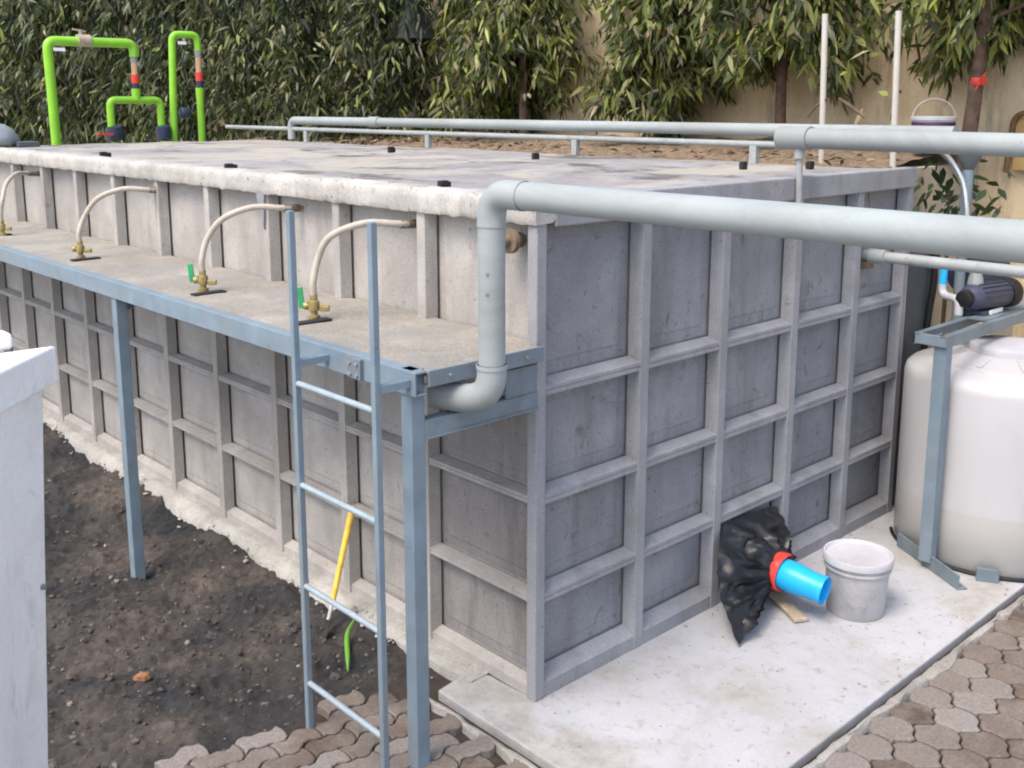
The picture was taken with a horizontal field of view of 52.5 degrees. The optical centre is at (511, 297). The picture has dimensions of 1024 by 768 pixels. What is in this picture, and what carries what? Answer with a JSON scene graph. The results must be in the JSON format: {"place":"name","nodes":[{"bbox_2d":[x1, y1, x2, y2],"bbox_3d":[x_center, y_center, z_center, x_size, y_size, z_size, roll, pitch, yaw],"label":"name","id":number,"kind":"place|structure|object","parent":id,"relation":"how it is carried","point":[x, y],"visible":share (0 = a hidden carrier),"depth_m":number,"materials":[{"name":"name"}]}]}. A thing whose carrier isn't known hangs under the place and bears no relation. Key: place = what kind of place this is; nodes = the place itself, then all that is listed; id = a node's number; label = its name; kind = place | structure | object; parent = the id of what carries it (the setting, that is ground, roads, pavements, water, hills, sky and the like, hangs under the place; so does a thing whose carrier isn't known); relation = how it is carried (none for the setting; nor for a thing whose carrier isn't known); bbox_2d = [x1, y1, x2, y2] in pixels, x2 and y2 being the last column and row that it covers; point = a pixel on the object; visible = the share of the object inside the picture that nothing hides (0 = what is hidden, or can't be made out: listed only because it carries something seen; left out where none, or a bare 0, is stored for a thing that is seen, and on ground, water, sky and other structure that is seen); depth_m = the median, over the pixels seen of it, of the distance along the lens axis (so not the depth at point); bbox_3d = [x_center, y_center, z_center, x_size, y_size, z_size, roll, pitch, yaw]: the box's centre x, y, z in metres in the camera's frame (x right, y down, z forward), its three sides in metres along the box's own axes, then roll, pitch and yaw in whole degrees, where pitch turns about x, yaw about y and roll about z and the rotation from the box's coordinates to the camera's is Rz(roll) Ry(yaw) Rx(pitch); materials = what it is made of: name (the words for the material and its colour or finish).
{"place":"outdoors","nodes":[
{"label":"outdoors","id":0,"kind":"place"},
{"bbox_2d":[43,422,406,767],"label":"soil","id":1,"kind":"structure","parent":0,"point":[104,703],"depth_m":5.76,"materials":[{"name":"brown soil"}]},
{"bbox_2d":[133,672,149,682],"bbox_3d":[-1.886,1.938,5.300,0.095,0.061,0.069,1,11,7],"label":"brick fragment","id":2,"kind":"object","parent":1,"relation":"on","point":[144,677],"visible":1,"depth_m":5.27,"materials":[{"name":"orange brick"}]},
{"bbox_2d":[43,422,439,677],"bbox_3d":[-2.871,1.421,7.893,0.205,0.109,7.462,-10,14,-42],"label":"mortar rubble","id":3,"kind":"object","parent":1,"relation":"on","point":[354,609],"visible":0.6,"depth_m":6.71,"materials":[{"name":"grey concrete"}]},
{"bbox_2d":[325,505,355,638],"bbox_3d":[-0.960,1.518,5.724,0.044,0.668,0.384,4,11,22],"label":"hand hoe","id":4,"kind":"object","parent":1,"relation":"on","point":[346,535],"visible":0.74,"depth_m":5.75,"materials":[{"name":"yellow wood"}]},
{"bbox_2d":[344,619,354,671],"bbox_3d":[-0.868,1.837,5.498,0.043,0.087,0.397,-1,11,-4],"label":"plant shoot","id":5,"kind":"object","parent":1,"relation":"on","point":[347,645],"visible":0.98,"depth_m":5.45,"materials":[{"name":"green plant"}]},
{"bbox_2d":[154,593,1023,767],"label":"paving","id":6,"kind":"structure","parent":0,"point":[911,733],"depth_m":4.70,"materials":[{"name":"grey concrete"}]},
{"bbox_2d":[0,330,57,767],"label":"white column","id":7,"kind":"structure","parent":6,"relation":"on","point":[28,376],"depth_m":3.10,"materials":[{"name":"paint"}]},
{"bbox_2d":[286,210,410,767],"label":"ladder","id":8,"kind":"object","parent":6,"relation":"on","point":[378,389],"visible":0.89,"depth_m":4.31,"materials":[{"name":"grey metal"}]},
{"bbox_2d":[429,595,1023,767],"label":"mortar edge","id":9,"kind":"object","parent":6,"relation":"on","point":[839,745],"visible":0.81,"depth_m":4.93,"materials":[{"name":"grey concrete"}]},
{"bbox_2d":[438,505,1023,767],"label":"concrete slab","id":10,"kind":"structure","parent":6,"relation":"on","point":[708,685],"depth_m":5.08,"materials":[{"name":"grey concrete"}]},
{"bbox_2d":[716,506,796,643],"bbox_3d":[1.361,1.518,5.824,0.338,0.474,0.931,7,13,35],"label":"plastic bag","id":11,"kind":"object","parent":10,"relation":"on","point":[755,551],"visible":0.85,"depth_m":5.74,"materials":[{"name":"black plastic"}]},
{"bbox_2d":[775,558,830,604],"bbox_3d":[1.487,1.546,5.840,0.601,0.189,0.174,9,14,41],"label":"drain coupling","id":12,"kind":"object","parent":11,"relation":"attached to","point":[796,578],"visible":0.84,"depth_m":5.69,"materials":[{"name":"blue plastic"}]},
{"bbox_2d":[532,534,1013,767],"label":"slab debris","id":13,"kind":"object","parent":10,"relation":"on","point":[787,752],"visible":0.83,"depth_m":5.21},
{"bbox_2d":[768,591,806,622],"bbox_3d":[1.535,1.728,5.888,0.075,0.032,0.417,-2,11,-12],"label":"board","id":14,"kind":"object","parent":10,"relation":"on","point":[787,607],"visible":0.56,"depth_m":5.82,"materials":[{"name":"beige wood"}]},
{"bbox_2d":[823,539,894,621],"bbox_3d":[1.930,1.589,5.819,0.382,0.342,0.382,-10,14,-42],"label":"pail","id":15,"kind":"object","parent":10,"relation":"on","point":[858,572],"visible":1,"depth_m":5.70,"materials":[{"name":"white plastic"}]},
{"bbox_2d":[921,254,937,349],"bbox_3d":[2.950,0.481,7.394,0.139,1.955,0.098,-10,14,-42],"label":"black hose","id":16,"kind":"object","parent":10,"relation":"on","point":[931,298],"visible":0.37,"depth_m":7.25,"materials":[{"name":"rubber"}]},
{"bbox_2d":[889,526,1023,582],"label":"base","id":17,"kind":"object","parent":10,"relation":"on","point":[969,572],"visible":0.61,"depth_m":6.28,"materials":[{"name":"grey rubber"}]},
{"bbox_2d":[893,335,1023,578],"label":"storage tank","id":18,"kind":"object","parent":10,"relation":"on","point":[981,518],"visible":0.81,"depth_m":6.24,"materials":[{"name":"plastic"}]},
{"bbox_2d":[897,298,1023,589],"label":"pump stand","id":19,"kind":"object","parent":10,"relation":"on","point":[924,552],"visible":0.98,"depth_m":6.24,"materials":[{"name":"blue paint"}]},
{"bbox_2d":[955,273,1023,315],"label":"pump","id":20,"kind":"object","parent":19,"relation":"on","point":[976,295],"visible":0.93,"depth_m":6.64,"materials":[{"name":"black metal"}]},
{"bbox_2d":[938,269,962,314],"bbox_3d":[2.840,-0.037,6.718,0.052,0.265,0.250,-2,11,-9],"label":"white fitting pipe","id":21,"kind":"object","parent":20,"relation":"attached to","point":[945,294],"visible":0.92,"depth_m":6.77,"materials":[{"name":"white plastic"}]},
{"bbox_2d":[950,155,981,332],"bbox_3d":[3.111,0.227,7.284,0.160,2.490,0.160,-10,14,-42],"label":"grey riser","id":22,"kind":"object","parent":10,"relation":"on","point":[968,163],"visible":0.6,"depth_m":7.08,"materials":[{"name":"grey pvc"}]},
{"bbox_2d":[940,154,968,215],"bbox_3d":[2.982,-0.710,7.053,0.252,0.618,0.093,1,11,4],"label":"steel hose","id":23,"kind":"object","parent":22,"relation":"attached to","point":[958,173],"visible":0.73,"depth_m":7.03,"materials":[{"name":"silver metal"}]},
{"bbox_2d":[947,258,1012,335],"bbox_3d":[3.333,0.564,7.511,0.494,1.745,0.318,-10,14,-42],"label":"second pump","id":24,"kind":"object","parent":10,"relation":"on","point":[1008,331],"visible":0.09,"depth_m":7.31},
{"bbox_2d":[912,159,1014,334],"bbox_3d":[3.120,0.317,7.526,1.070,2.626,0.714,4,11,22],"label":"shrub","id":25,"kind":"object","parent":6,"relation":"on","point":[949,196],"visible":0.52,"depth_m":7.42,"materials":[{"name":"green plant"}]},
{"label":"ground","id":26,"kind":"structure","parent":0,"visible":0},
{"bbox_2d":[42,28,170,144],"bbox_3d":[-4.588,-1.137,12.073,1.401,3.830,0.180,-10,14,-42],"label":"wide green pipework","id":27,"kind":"object","parent":26,"relation":"on","point":[113,134],"visible":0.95,"depth_m":11.77,"materials":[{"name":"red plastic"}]},
{"bbox_2d":[168,31,205,141],"bbox_3d":[-3.912,-1.268,12.696,0.450,3.861,0.140,-10,14,-42],"label":"narrow green pipework","id":28,"kind":"object","parent":26,"relation":"on","point":[184,112],"visible":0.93,"depth_m":12.42,"materials":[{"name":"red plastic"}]},
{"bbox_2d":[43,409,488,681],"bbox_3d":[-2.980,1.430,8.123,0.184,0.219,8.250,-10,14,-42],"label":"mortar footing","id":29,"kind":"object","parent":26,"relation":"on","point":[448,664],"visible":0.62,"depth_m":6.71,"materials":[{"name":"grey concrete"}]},
{"bbox_2d":[0,217,543,767],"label":"walkway","id":30,"kind":"structure","parent":26,"relation":"on","point":[254,309],"depth_m":5.03,"materials":[{"name":"blue paint"}]},
{"bbox_2d":[0,220,11,235],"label":"brass valve","id":31,"kind":"object","parent":30,"relation":"on","point":[3,228],"visible":1,"depth_m":8.47,"materials":[{"name":"gold metal"}]},
{"bbox_2d":[0,171,39,220],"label":"sampling hose","id":32,"kind":"object","parent":31,"relation":"on","point":[9,179],"visible":0.98,"depth_m":8.57,"materials":[{"name":"white plastic"}]},
{"bbox_2d":[72,241,91,258],"bbox_3d":[-2.980,-0.334,7.206,0.128,0.130,0.060,0,10,2],"label":"brass valve","id":33,"kind":"object","parent":30,"relation":"on","point":[79,248],"visible":0.98,"depth_m":7.19,"materials":[{"name":"gold metal"}]},
{"bbox_2d":[76,186,155,240],"bbox_3d":[-2.730,-0.583,7.251,0.600,0.386,0.086,-4,11,-19],"label":"sampling hose","id":34,"kind":"object","parent":33,"relation":"on","point":[91,204],"visible":1,"depth_m":7.19,"materials":[{"name":"white plastic"}]},
{"bbox_2d":[187,264,216,291],"bbox_3d":[-1.765,-0.112,5.921,0.164,0.161,0.058,2,11,8],"label":"brass valve","id":35,"kind":"object","parent":30,"relation":"on","point":[202,280],"visible":0.99,"depth_m":5.91,"materials":[{"name":"gold metal"}]},
{"bbox_2d":[198,204,300,270],"bbox_3d":[-1.500,-0.344,5.960,0.590,0.386,0.087,-4,11,-18],"label":"sampling hose","id":36,"kind":"object","parent":35,"relation":"on","point":[218,222],"visible":0.99,"depth_m":5.90,"materials":[{"name":"white plastic"}]},
{"bbox_2d":[297,287,329,319],"bbox_3d":[-0.988,0.029,5.162,0.164,0.161,0.058,2,11,8],"label":"brass valve","id":37,"kind":"object","parent":30,"relation":"on","point":[312,305],"visible":0.95,"depth_m":5.15,"materials":[{"name":"gold metal"}]},
{"bbox_2d":[309,219,416,294],"bbox_3d":[-0.731,-0.200,5.177,0.557,0.386,0.094,-3,11,-15],"label":"sampling hose","id":38,"kind":"object","parent":37,"relation":"on","point":[333,234],"visible":0.99,"depth_m":5.13,"materials":[{"name":"beige plastic"}]},
{"bbox_2d":[427,180,1023,412],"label":"overflow pipe","id":39,"kind":"object","parent":30,"relation":"attached to","point":[990,238],"visible":0.98,"depth_m":3.34,"materials":[{"name":"grey plastic"}]},
{"bbox_2d":[34,0,1023,337],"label":"boundary wall","id":40,"kind":"structure","parent":26,"relation":"on","point":[1002,100],"depth_m":8.89,"materials":[{"name":"beige paint"}]},
{"bbox_2d":[0,0,482,146],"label":"foliage screen","id":41,"kind":"object","parent":40,"relation":"attached to","point":[260,29],"visible":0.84,"depth_m":14.55,"materials":[{"name":"green plant"}]},
{"bbox_2d":[388,0,436,41],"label":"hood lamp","id":42,"kind":"object","parent":41,"relation":"hanging from","point":[429,35],"visible":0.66,"depth_m":11.99,"materials":[{"name":"black"}]},
{"bbox_2d":[1003,111,1023,172],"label":"brown frame","id":43,"kind":"object","parent":40,"relation":"attached to","point":[1017,122],"visible":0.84,"depth_m":7.98,"materials":[{"name":"brown wood"}]},
{"bbox_2d":[247,127,977,347],"bbox_3d":[0.013,-0.368,11.251,1.650,2.818,9.130,-10,14,-42],"label":"planter","id":44,"kind":"object","parent":26,"relation":"on","point":[880,161],"visible":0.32,"depth_m":8.93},
{"bbox_2d":[423,0,563,140],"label":"mast tree","id":45,"kind":"object","parent":44,"relation":"in","point":[495,109],"visible":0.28,"depth_m":11.43,"materials":[{"name":"green plant"}]},
{"bbox_2d":[431,0,607,133],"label":"mast tree","id":46,"kind":"object","parent":44,"relation":"in","point":[513,31],"visible":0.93,"depth_m":10.83,"materials":[{"name":"green plant"}]},
{"bbox_2d":[268,134,930,165],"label":"leaf litter","id":47,"kind":"object","parent":44,"relation":"on","point":[414,139],"visible":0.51,"depth_m":9.62,"materials":[{"name":"brown plant"}]},
{"bbox_2d":[570,0,764,144],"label":"mast tree","id":48,"kind":"object","parent":44,"relation":"in","point":[654,57],"visible":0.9,"depth_m":9.63,"materials":[{"name":"green plant"}]},
{"bbox_2d":[663,0,912,148],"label":"mast tree","id":49,"kind":"object","parent":44,"relation":"in","point":[783,34],"visible":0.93,"depth_m":8.54,"materials":[{"name":"green plant"}]},
{"bbox_2d":[818,14,827,162],"bbox_3d":[2.344,-1.536,7.826,0.046,1.161,0.080,-10,14,-42],"label":"white pole","id":50,"kind":"object","parent":44,"relation":"on","point":[823,83],"visible":0.66,"depth_m":7.79,"materials":[{"name":"plastic"}]},
{"bbox_2d":[807,97,865,118],"bbox_3d":[2.419,-1.414,7.757,0.040,0.157,0.489,-8,13,-39],"label":"dead branch","id":51,"kind":"object","parent":50,"relation":"attached to","point":[852,107],"visible":1,"depth_m":7.67,"materials":[{"name":"brown wood"}]},
{"bbox_2d":[889,11,901,167],"bbox_3d":[2.736,-1.452,7.412,0.046,1.146,0.077,-10,14,-42],"label":"white pole","id":52,"kind":"object","parent":44,"relation":"on","point":[896,68],"visible":0.66,"depth_m":7.38,"materials":[{"name":"plastic"}]},
{"bbox_2d":[910,98,956,125],"bbox_3d":[3.191,-1.313,7.867,0.330,0.386,0.328,-10,14,-42],"label":"bucket","id":53,"kind":"object","parent":44,"relation":"on","point":[933,120],"visible":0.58,"depth_m":7.74,"materials":[{"name":"white plastic"}]},
{"bbox_2d":[850,0,1023,170],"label":"mast tree","id":54,"kind":"object","parent":44,"relation":"in","point":[954,28],"visible":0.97,"depth_m":7.66,"materials":[{"name":"green plant"}]},
{"bbox_2d":[969,72,987,90],"bbox_3d":[3.463,-1.599,7.698,0.142,0.134,0.148,-10,14,-42],"label":"ribbon","id":55,"kind":"object","parent":54,"relation":"attached to","point":[981,80],"visible":0.98,"depth_m":7.66,"materials":[{"name":"red fabric"}]},
{"bbox_2d":[487,503,894,690],"bbox_3d":[-1.266,1.189,9.787,4.730,0.288,8.948,-10,14,-42],"label":"tank foundation","id":56,"kind":"object","parent":26,"relation":"on","point":[517,690],"visible":0.08,"depth_m":5.17,"materials":[{"name":"grey concrete"}]},
{"bbox_2d":[0,140,916,701],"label":"panel tank","id":57,"kind":"object","parent":56,"relation":"on","point":[696,390],"visible":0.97,"depth_m":5.91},
{"bbox_2d":[0,124,39,146],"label":"domed cowl","id":58,"kind":"object","parent":57,"relation":"on","point":[8,135],"visible":1,"depth_m":10.58,"materials":[{"name":"grey metal"}]},
{"bbox_2d":[225,125,877,162],"bbox_3d":[-0.452,-1.506,9.989,0.050,0.174,9.450,-10,14,-42],"label":"roof pipe","id":59,"kind":"object","parent":57,"relation":"on","point":[753,146],"visible":0.83,"depth_m":9.10,"materials":[{"name":"grey plastic"}]},
{"bbox_2d":[288,116,957,138],"bbox_3d":[0.081,-1.480,9.411,0.111,0.273,7.946,-10,14,-42],"label":"roof pipe","id":60,"kind":"object","parent":57,"relation":"on","point":[746,129],"visible":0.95,"depth_m":8.72,"materials":[{"name":"grey plastic"}]},
{"bbox_2d":[774,126,1023,202],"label":"header pipe","id":61,"kind":"object","parent":57,"relation":"attached to","point":[799,140],"visible":0.97,"depth_m":5.30,"materials":[{"name":"grey plastic"}]},
{"bbox_2d":[860,248,1023,278],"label":"outlet pipe","id":62,"kind":"object","parent":57,"relation":"attached to","point":[870,257],"visible":0.96,"depth_m":6.28,"materials":[{"name":"grey plastic"}]},
{"bbox_2d":[876,252,930,503],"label":"wall","id":63,"kind":"structure","parent":56,"relation":"on","point":[918,283],"depth_m":7.23,"materials":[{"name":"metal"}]}
]}

